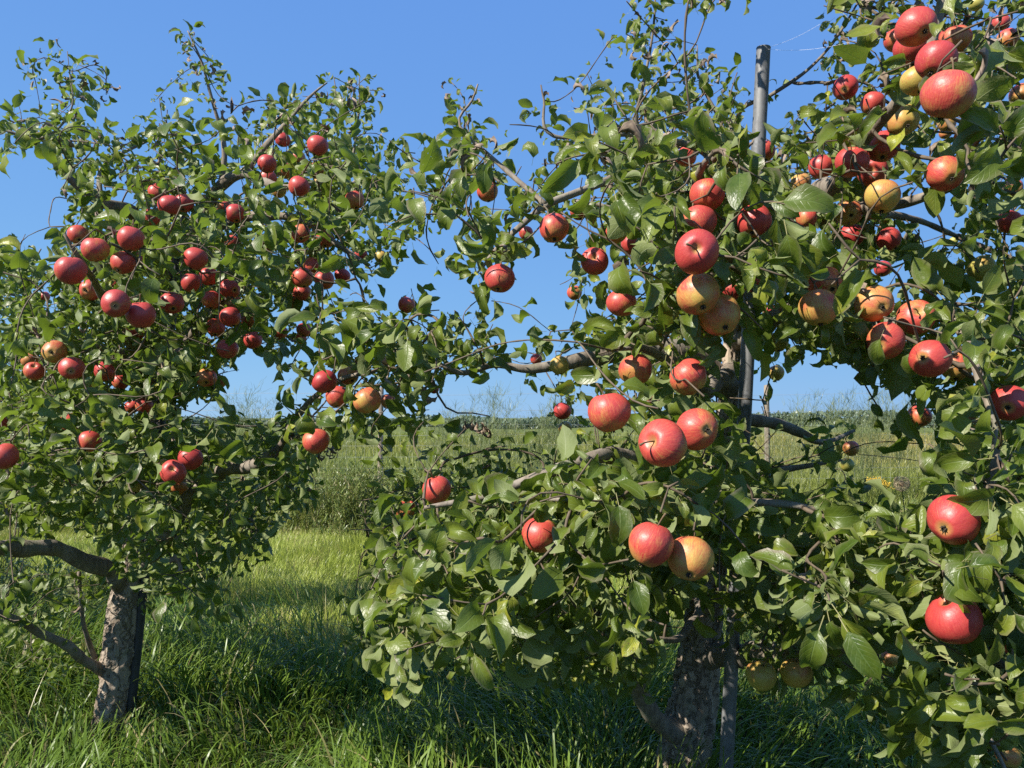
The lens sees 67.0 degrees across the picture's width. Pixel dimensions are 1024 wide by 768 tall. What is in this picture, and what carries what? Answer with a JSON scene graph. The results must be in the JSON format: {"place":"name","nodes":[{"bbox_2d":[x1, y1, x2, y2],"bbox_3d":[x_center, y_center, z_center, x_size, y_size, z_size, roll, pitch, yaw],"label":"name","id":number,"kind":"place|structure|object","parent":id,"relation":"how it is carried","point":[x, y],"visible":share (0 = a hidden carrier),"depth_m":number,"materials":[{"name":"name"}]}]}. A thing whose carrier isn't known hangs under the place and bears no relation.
{"place":"outdoors","nodes":[
{"label":"outdoors","id":0,"kind":"place"},
{"bbox_2d":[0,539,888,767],"bbox_3d":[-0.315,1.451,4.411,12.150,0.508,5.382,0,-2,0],"label":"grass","id":1,"kind":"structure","parent":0,"point":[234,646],"depth_m":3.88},
{"bbox_2d":[4,429,1006,533],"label":"meadow grass","id":2,"kind":"structure","parent":0,"point":[913,490],"depth_m":21.21,"materials":[{"name":"plant"}]},
{"bbox_2d":[0,518,1016,694],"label":"mown grass","id":3,"kind":"structure","parent":0,"point":[315,544],"depth_m":7.05,"materials":[{"name":"plant"}]},
{"bbox_2d":[0,418,1023,767],"bbox_3d":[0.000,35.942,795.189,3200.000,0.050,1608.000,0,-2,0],"label":"ground","id":4,"kind":"structure","parent":0,"point":[302,730],"depth_m":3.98,"materials":[{"name":"plant"}]},
{"bbox_2d":[0,249,67,437],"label":"apple tree","id":5,"kind":"object","parent":4,"relation":"on","point":[4,281],"visible":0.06,"depth_m":5.13,"materials":[{"name":"green plant"}]},
{"bbox_2d":[0,535,226,695],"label":"weed patch","id":6,"kind":"object","parent":4,"relation":"on","point":[16,570],"visible":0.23,"depth_m":5.41,"materials":[{"name":"plant"}]},
{"bbox_2d":[126,212,186,729],"bbox_3d":[-1.714,0.509,3.700,0.359,2.808,0.044,-1,-3,23],"label":"steel stake","id":7,"kind":"object","parent":4,"relation":"on","point":[136,662],"visible":0.22,"depth_m":3.68,"materials":[{"name":"metal"}]},
{"bbox_2d":[0,19,412,737],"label":"apple tree","id":8,"kind":"object","parent":4,"relation":"on","point":[60,469],"visible":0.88,"depth_m":2.87,"materials":[{"name":"green plant"}]},
{"bbox_2d":[0,443,19,468],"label":"apple","id":9,"kind":"object","parent":8,"relation":"attached to","point":[9,455],"visible":0.97,"depth_m":2.25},
{"bbox_2d":[23,359,44,379],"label":"apple","id":10,"kind":"object","parent":8,"relation":"attached to","point":[35,370],"visible":0.96,"depth_m":3.15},
{"bbox_2d":[41,340,67,362],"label":"apple","id":11,"kind":"object","parent":8,"relation":"attached to","point":[54,351],"visible":0.97,"depth_m":2.62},
{"bbox_2d":[54,249,87,284],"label":"apple","id":12,"kind":"object","parent":8,"relation":"attached to","point":[72,270],"visible":1,"depth_m":2.07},
{"bbox_2d":[58,357,85,378],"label":"apple","id":13,"kind":"object","parent":8,"relation":"attached to","point":[71,367],"visible":0.98,"depth_m":2.51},
{"bbox_2d":[67,225,89,242],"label":"apple","id":14,"kind":"object","parent":8,"relation":"attached to","point":[77,233],"visible":0.82,"depth_m":2.99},
{"bbox_2d":[79,279,97,300],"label":"apple","id":15,"kind":"object","parent":8,"relation":"attached to","point":[86,292],"visible":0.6,"depth_m":2.79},
{"bbox_2d":[77,429,101,451],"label":"apple","id":16,"kind":"object","parent":8,"relation":"attached to","point":[86,439],"visible":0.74,"depth_m":2.73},
{"bbox_2d":[80,230,109,262],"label":"apple","id":17,"kind":"object","parent":8,"relation":"attached to","point":[95,249],"visible":1,"depth_m":2.24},
{"bbox_2d":[94,362,114,380],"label":"apple","id":18,"kind":"object","parent":8,"relation":"attached to","point":[110,368],"visible":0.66,"depth_m":3.00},
{"bbox_2d":[101,289,130,316],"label":"apple","id":19,"kind":"object","parent":8,"relation":"hanging from","point":[115,302],"visible":1,"depth_m":2.09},
{"bbox_2d":[110,251,135,273],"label":"apple","id":20,"kind":"object","parent":8,"relation":"attached to","point":[122,262],"visible":0.97,"depth_m":2.42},
{"bbox_2d":[117,220,144,251],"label":"apple","id":21,"kind":"object","parent":8,"relation":"hanging from","point":[129,238],"visible":0.99,"depth_m":2.24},
{"bbox_2d":[125,294,155,328],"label":"apple","id":22,"kind":"object","parent":8,"relation":"hanging from","point":[140,315],"visible":0.95,"depth_m":2.16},
{"bbox_2d":[157,192,180,215],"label":"apple","id":23,"kind":"object","parent":8,"relation":"attached to","point":[170,204],"visible":0.85,"depth_m":2.62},
{"bbox_2d":[160,292,184,313],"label":"apple","id":24,"kind":"object","parent":8,"relation":"attached to","point":[175,304],"visible":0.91,"depth_m":2.62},
{"bbox_2d":[160,460,186,483],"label":"apple","id":25,"kind":"object","parent":8,"relation":"hanging from","point":[175,471],"visible":0.9,"depth_m":2.41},
{"bbox_2d":[178,442,202,469],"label":"apple","id":26,"kind":"object","parent":8,"relation":"attached to","point":[192,460],"visible":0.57,"depth_m":2.51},
{"bbox_2d":[181,270,201,292],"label":"apple","id":27,"kind":"object","parent":8,"relation":"hanging from","point":[190,281],"visible":0.81,"depth_m":2.86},
{"bbox_2d":[183,243,207,269],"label":"apple","id":28,"kind":"object","parent":8,"relation":"attached to","point":[194,258],"visible":0.99,"depth_m":2.41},
{"bbox_2d":[196,369,216,386],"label":"apple","id":29,"kind":"object","parent":8,"relation":"attached to","point":[206,378],"visible":0.94,"depth_m":3.00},
{"bbox_2d":[199,267,216,286],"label":"apple","id":30,"kind":"object","parent":8,"relation":"attached to","point":[208,279],"visible":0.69,"depth_m":3.00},
{"bbox_2d":[201,287,220,309],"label":"apple","id":31,"kind":"object","parent":8,"relation":"hanging from","point":[210,300],"visible":0.92,"depth_m":2.99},
{"bbox_2d":[206,315,225,336],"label":"apple","id":32,"kind":"object","parent":8,"relation":"attached to","point":[216,328],"visible":0.88,"depth_m":3.15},
{"bbox_2d":[216,333,238,358],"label":"apple","id":33,"kind":"object","parent":8,"relation":"attached to","point":[233,348],"visible":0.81,"depth_m":2.73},
{"bbox_2d":[220,279,239,298],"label":"apple","id":34,"kind":"object","parent":8,"relation":"hanging from","point":[230,288],"visible":0.93,"depth_m":2.99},
{"bbox_2d":[219,305,240,326],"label":"apple","id":35,"kind":"object","parent":8,"relation":"attached to","point":[229,316],"visible":0.99,"depth_m":2.86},
{"bbox_2d":[226,204,244,222],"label":"apple","id":36,"kind":"object","parent":8,"relation":"attached to","point":[233,214],"visible":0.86,"depth_m":2.99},
{"bbox_2d":[243,328,261,348],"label":"apple","id":37,"kind":"object","parent":8,"relation":"attached to","point":[253,340],"visible":0.91,"depth_m":3.15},
{"bbox_2d":[257,149,276,173],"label":"apple","id":38,"kind":"object","parent":8,"relation":"attached to","point":[266,162],"visible":0.98,"depth_m":3.00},
{"bbox_2d":[288,171,309,195],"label":"apple","id":39,"kind":"object","parent":8,"relation":"hanging from","point":[300,184],"visible":0.88,"depth_m":2.73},
{"bbox_2d":[291,224,309,242],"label":"apple","id":40,"kind":"object","parent":8,"relation":"hanging from","point":[302,233],"visible":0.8,"depth_m":3.15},
{"bbox_2d":[291,265,312,287],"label":"apple","id":41,"kind":"object","parent":8,"relation":"hanging from","point":[301,278],"visible":0.88,"depth_m":2.86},
{"bbox_2d":[307,132,328,155],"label":"apple","id":42,"kind":"object","parent":8,"relation":"hanging from","point":[317,145],"visible":1,"depth_m":2.79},
{"bbox_2d":[345,188,363,209],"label":"apple","id":43,"kind":"object","parent":8,"relation":"hanging from","point":[352,197],"visible":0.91,"depth_m":2.99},
{"bbox_2d":[7,453,922,545],"bbox_3d":[-0.372,1.458,10.798,15.041,1.025,3.546,0,-3,7],"label":"weed thicket","id":44,"kind":"object","parent":4,"relation":"on","point":[346,490],"visible":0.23,"depth_m":10.26,"materials":[{"name":"plant"}]},
{"bbox_2d":[115,376,990,497],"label":"feathery weeds","id":45,"kind":"object","parent":4,"relation":"on","point":[861,450],"visible":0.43,"depth_m":12.02,"materials":[{"name":"plant"}]},
{"bbox_2d":[195,385,925,495],"bbox_3d":[-0.227,1.137,13.958,28.315,2.337,0.117,0,-2,0],"label":"wire fence","id":46,"kind":"object","parent":4,"relation":"on","point":[766,446],"visible":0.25,"depth_m":13.93,"materials":[{"name":"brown metal"}]},
{"bbox_2d":[130,409,1012,428],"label":"hedge","id":47,"kind":"object","parent":4,"relation":"on","point":[197,419],"visible":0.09,"depth_m":116.38,"materials":[{"name":"plant"}]},
{"bbox_2d":[267,0,1023,767],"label":"apple tree","id":48,"kind":"object","parent":4,"relation":"on","point":[467,588],"visible":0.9,"depth_m":1.65,"materials":[{"name":"green plant"}]},
{"bbox_2d":[302,429,329,453],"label":"apple","id":49,"kind":"object","parent":48,"relation":"hanging from","point":[317,441],"visible":0.82,"depth_m":2.16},
{"bbox_2d":[311,366,336,392],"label":"apple","id":50,"kind":"object","parent":48,"relation":"hanging from","point":[321,382],"visible":0.95,"depth_m":2.32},
{"bbox_2d":[326,386,345,406],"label":"apple","id":51,"kind":"object","parent":48,"relation":"hanging from","point":[334,397],"visible":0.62,"depth_m":2.51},
{"bbox_2d":[353,382,380,413],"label":"apple","id":52,"kind":"object","parent":48,"relation":"hanging from","point":[368,400],"visible":0.97,"depth_m":2.09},
{"bbox_2d":[398,294,414,312],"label":"apple","id":53,"kind":"object","parent":48,"relation":"hanging from","point":[406,304],"visible":0.89,"depth_m":3.60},
{"bbox_2d":[422,470,450,503],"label":"apple","id":54,"kind":"object","parent":48,"relation":"attached to","point":[438,489],"visible":0.81,"depth_m":1.96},
{"bbox_2d":[477,182,497,202],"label":"apple","id":55,"kind":"object","parent":48,"relation":"attached to","point":[488,196],"visible":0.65,"depth_m":2.62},
{"bbox_2d":[484,261,514,292],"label":"apple","id":56,"kind":"object","parent":48,"relation":"hanging from","point":[499,278],"visible":1,"depth_m":1.96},
{"bbox_2d":[522,518,555,552],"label":"apple","id":57,"kind":"object","parent":48,"relation":"attached to","point":[537,536],"visible":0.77,"depth_m":1.60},
{"bbox_2d":[539,213,568,242],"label":"apple","id":58,"kind":"object","parent":48,"relation":"attached to","point":[553,227],"visible":1,"depth_m":1.99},
{"bbox_2d":[550,352,568,374],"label":"apple","id":59,"kind":"object","parent":48,"relation":"hanging from","point":[559,365],"visible":1,"depth_m":2.36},
{"bbox_2d":[554,398,570,419],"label":"apple","id":60,"kind":"object","parent":48,"relation":"hanging from","point":[562,410],"visible":1,"depth_m":3.31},
{"bbox_2d":[580,247,608,274],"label":"apple","id":61,"kind":"object","parent":48,"relation":"hanging from","point":[596,262],"visible":0.98,"depth_m":2.09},
{"bbox_2d":[588,383,630,433],"bbox_3d":[0.172,0.041,1.377,0.076,0.094,0.073,-13,-2,25],"label":"apple","id":62,"kind":"object","parent":48,"relation":"attached to","point":[611,412],"visible":1,"depth_m":1.35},
{"bbox_2d":[606,292,635,317],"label":"apple","id":63,"kind":"object","parent":48,"relation":"hanging from","point":[619,304],"visible":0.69,"depth_m":1.96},
{"bbox_2d":[618,351,651,382],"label":"apple","id":64,"kind":"object","parent":48,"relation":"attached to","point":[639,366],"visible":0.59,"depth_m":1.69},
{"bbox_2d":[629,513,673,566],"bbox_3d":[0.229,0.256,1.271,0.073,0.089,0.078,-1,-3,13],"label":"apple","id":65,"kind":"object","parent":48,"relation":"hanging from","point":[651,544],"visible":1,"depth_m":1.24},
{"bbox_2d":[638,419,686,466],"bbox_3d":[0.245,0.097,1.270,0.085,0.079,0.078,0,-2,-1],"label":"apple","id":66,"kind":"object","parent":48,"relation":"hanging from","point":[662,442],"visible":1,"depth_m":1.24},
{"bbox_2d":[669,356,706,394],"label":"apple","id":67,"kind":"object","parent":48,"relation":"attached to","point":[692,371],"visible":0.9,"depth_m":1.52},
{"bbox_2d":[667,532,713,580],"bbox_3d":[0.299,0.291,1.297,0.076,0.074,0.075,1,-3,-20],"label":"apple","id":68,"kind":"object","parent":48,"relation":"hanging from","point":[690,558],"visible":0.94,"depth_m":1.27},
{"bbox_2d":[675,229,718,274],"bbox_3d":[0.317,-0.230,1.347,0.084,0.079,0.076,1,-3,-23],"label":"apple","id":69,"kind":"object","parent":48,"relation":"hanging from","point":[696,251],"visible":1,"depth_m":1.32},
{"bbox_2d":[677,408,717,450],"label":"apple","id":70,"kind":"object","parent":48,"relation":"attached to","point":[698,427],"visible":0.9,"depth_m":1.35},
{"bbox_2d":[676,273,719,314],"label":"apple","id":71,"kind":"object","parent":48,"relation":"hanging from","point":[698,294],"visible":0.98,"depth_m":1.38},
{"bbox_2d":[683,203,716,232],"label":"apple","id":72,"kind":"object","parent":48,"relation":"hanging from","point":[704,217],"visible":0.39,"depth_m":1.66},
{"bbox_2d":[689,178,724,209],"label":"apple","id":73,"kind":"object","parent":48,"relation":"hanging from","point":[714,199],"visible":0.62,"depth_m":1.71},
{"bbox_2d":[699,294,740,335],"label":"apple","id":74,"kind":"object","parent":48,"relation":"hanging from","point":[721,317],"visible":0.81,"depth_m":1.44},
{"bbox_2d":[736,205,771,237],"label":"apple","id":75,"kind":"object","parent":48,"relation":"attached to","point":[760,219],"visible":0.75,"depth_m":1.71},
{"bbox_2d":[746,657,776,690],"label":"apple","id":76,"kind":"object","parent":48,"relation":"hanging from","point":[761,675],"visible":1,"depth_m":1.90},
{"bbox_2d":[780,652,812,687],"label":"apple","id":77,"kind":"object","parent":48,"relation":"hanging from","point":[793,673],"visible":0.88,"depth_m":1.93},
{"bbox_2d":[790,168,811,188],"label":"apple","id":78,"kind":"object","parent":48,"relation":"attached to","point":[796,178],"visible":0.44,"depth_m":2.85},
{"bbox_2d":[795,212,816,226],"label":"apple","id":79,"kind":"object","parent":48,"relation":"hanging from","point":[804,219],"visible":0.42,"depth_m":2.13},
{"bbox_2d":[798,281,836,326],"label":"apple","id":80,"kind":"object","parent":48,"relation":"attached to","point":[815,308],"visible":0.93,"depth_m":1.52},
{"bbox_2d":[808,151,832,178],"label":"apple","id":81,"kind":"object","parent":48,"relation":"attached to","point":[815,161],"visible":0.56,"depth_m":2.32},
{"bbox_2d":[807,266,841,293],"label":"apple","id":82,"kind":"object","parent":48,"relation":"hanging from","point":[834,273],"visible":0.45,"depth_m":1.76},
{"bbox_2d":[832,74,858,100],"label":"apple","id":83,"kind":"object","parent":48,"relation":"hanging from","point":[847,85],"visible":0.98,"depth_m":2.42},
{"bbox_2d":[836,200,862,225],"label":"apple","id":84,"kind":"object","parent":48,"relation":"attached to","point":[852,213],"visible":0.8,"depth_m":2.24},
{"bbox_2d":[834,140,869,177],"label":"apple","id":85,"kind":"object","parent":48,"relation":"attached to","point":[862,157],"visible":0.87,"depth_m":1.81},
{"bbox_2d":[841,224,863,244],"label":"apple","id":86,"kind":"object","parent":48,"relation":"attached to","point":[852,229],"visible":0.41,"depth_m":2.41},
{"bbox_2d":[857,160,887,185],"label":"apple","id":87,"kind":"object","parent":48,"relation":"hanging from","point":[867,180],"visible":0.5,"depth_m":2.05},
{"bbox_2d":[860,91,885,113],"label":"apple","id":88,"kind":"object","parent":48,"relation":"hanging from","point":[874,98],"visible":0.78,"depth_m":2.41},
{"bbox_2d":[854,286,894,321],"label":"apple","id":89,"kind":"object","parent":48,"relation":"hanging from","point":[877,303],"visible":0.96,"depth_m":1.61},
{"bbox_2d":[864,173,900,213],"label":"apple","id":90,"kind":"object","parent":48,"relation":"attached to","point":[875,191],"visible":0.97,"depth_m":1.64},
{"bbox_2d":[866,130,900,161],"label":"apple","id":91,"kind":"object","parent":48,"relation":"hanging from","point":[880,152],"visible":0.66,"depth_m":1.92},
{"bbox_2d":[866,322,905,359],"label":"apple","id":92,"kind":"object","parent":48,"relation":"hanging from","point":[893,339],"visible":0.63,"depth_m":1.58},
{"bbox_2d":[875,225,901,250],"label":"apple","id":93,"kind":"object","parent":48,"relation":"hanging from","point":[890,238],"visible":0.94,"depth_m":2.32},
{"bbox_2d":[880,651,898,667],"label":"apple","id":94,"kind":"object","parent":48,"relation":"hanging from","point":[891,658],"visible":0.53,"depth_m":3.31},
{"bbox_2d":[883,28,896,52],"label":"apple","id":95,"kind":"object","parent":48,"relation":"hanging from","point":[889,41],"visible":0.34,"depth_m":2.42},
{"bbox_2d":[886,104,919,135],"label":"apple","id":96,"kind":"object","parent":48,"relation":"hanging from","point":[899,121],"visible":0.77,"depth_m":1.84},
{"bbox_2d":[892,41,926,65],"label":"apple","id":97,"kind":"object","parent":48,"relation":"attached to","point":[910,53],"visible":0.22,"depth_m":1.74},
{"bbox_2d":[899,64,921,95],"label":"apple","id":98,"kind":"object","parent":48,"relation":"hanging from","point":[910,79],"visible":0.63,"depth_m":1.60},
{"bbox_2d":[895,300,935,334],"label":"apple","id":99,"kind":"object","parent":48,"relation":"attached to","point":[903,312],"visible":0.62,"depth_m":1.67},
{"bbox_2d":[894,6,937,46],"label":"apple","id":100,"kind":"object","parent":48,"relation":"hanging from","point":[911,29],"visible":0.98,"depth_m":1.56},
{"bbox_2d":[909,406,931,426],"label":"apple","id":101,"kind":"object","parent":48,"relation":"attached to","point":[924,419],"visible":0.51,"depth_m":2.61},
{"bbox_2d":[908,340,952,376],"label":"apple","id":102,"kind":"object","parent":48,"relation":"attached to","point":[926,359],"visible":0.98,"depth_m":1.47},
{"bbox_2d":[914,40,958,77],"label":"apple","id":103,"kind":"object","parent":48,"relation":"attached to","point":[931,55],"visible":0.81,"depth_m":1.48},
{"bbox_2d":[925,156,964,191],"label":"apple","id":104,"kind":"object","parent":48,"relation":"attached to","point":[940,174],"visible":0.92,"depth_m":1.63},
{"bbox_2d":[919,57,976,120],"bbox_3d":[0.717,-0.484,1.269,0.082,0.101,0.081,12,15,11],"label":"apple","id":105,"kind":"object","parent":48,"relation":"attached to","point":[949,94],"visible":1,"depth_m":1.24,"materials":[{"name":"food"}]},
{"bbox_2d":[925,594,982,643],"bbox_3d":[0.724,0.377,1.268,0.083,0.095,0.082,1,-3,-17],"label":"apple","id":106,"kind":"object","parent":48,"relation":"hanging from","point":[948,621],"visible":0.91,"depth_m":1.24,"materials":[{"name":"food"}]},
{"bbox_2d":[927,495,980,544],"bbox_3d":[0.728,0.223,1.269,0.083,0.081,0.075,0,-3,8],"label":"apple","id":107,"kind":"object","parent":48,"relation":"attached to","point":[951,522],"visible":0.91,"depth_m":1.24,"materials":[{"name":"food"}]},
{"bbox_2d":[938,18,972,51],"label":"apple","id":108,"kind":"object","parent":48,"relation":"attached to","point":[966,36],"visible":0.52,"depth_m":1.89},
{"bbox_2d":[942,353,970,380],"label":"apple","id":109,"kind":"object","parent":48,"relation":"attached to","point":[955,374],"visible":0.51,"depth_m":1.96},
{"bbox_2d":[967,255,996,281],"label":"apple","id":110,"kind":"object","parent":48,"relation":"attached to","point":[982,264],"visible":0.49,"depth_m":2.09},
{"bbox_2d":[990,385,1023,420],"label":"apple","id":111,"kind":"object","parent":48,"relation":"attached to","point":[1008,401],"visible":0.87,"depth_m":1.56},
{"bbox_2d":[994,748,1021,767],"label":"apple","id":112,"kind":"object","parent":48,"relation":"hanging from","point":[1013,757],"visible":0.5,"depth_m":2.41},
{"bbox_2d":[995,208,1021,233],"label":"apple","id":113,"kind":"object","parent":48,"relation":"attached to","point":[1004,225],"visible":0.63,"depth_m":2.41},
{"bbox_2d":[997,28,1019,47],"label":"apple","id":114,"kind":"object","parent":48,"relation":"hanging from","point":[1008,33],"visible":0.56,"depth_m":2.95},
{"bbox_2d":[1008,83,1023,101],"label":"apple","id":115,"kind":"object","parent":48,"relation":"attached to","point":[1012,95],"visible":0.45,"depth_m":2.52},
{"bbox_2d":[719,44,770,767],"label":"steel stake","id":116,"kind":"object","parent":4,"relation":"on","point":[746,378],"visible":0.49,"depth_m":2.65,"materials":[{"name":"metal"}]},
{"bbox_2d":[0,0,1023,417],"label":"sky","id":117,"kind":"structure","parent":0,"point":[508,48],"materials":[{"name":"blue"}]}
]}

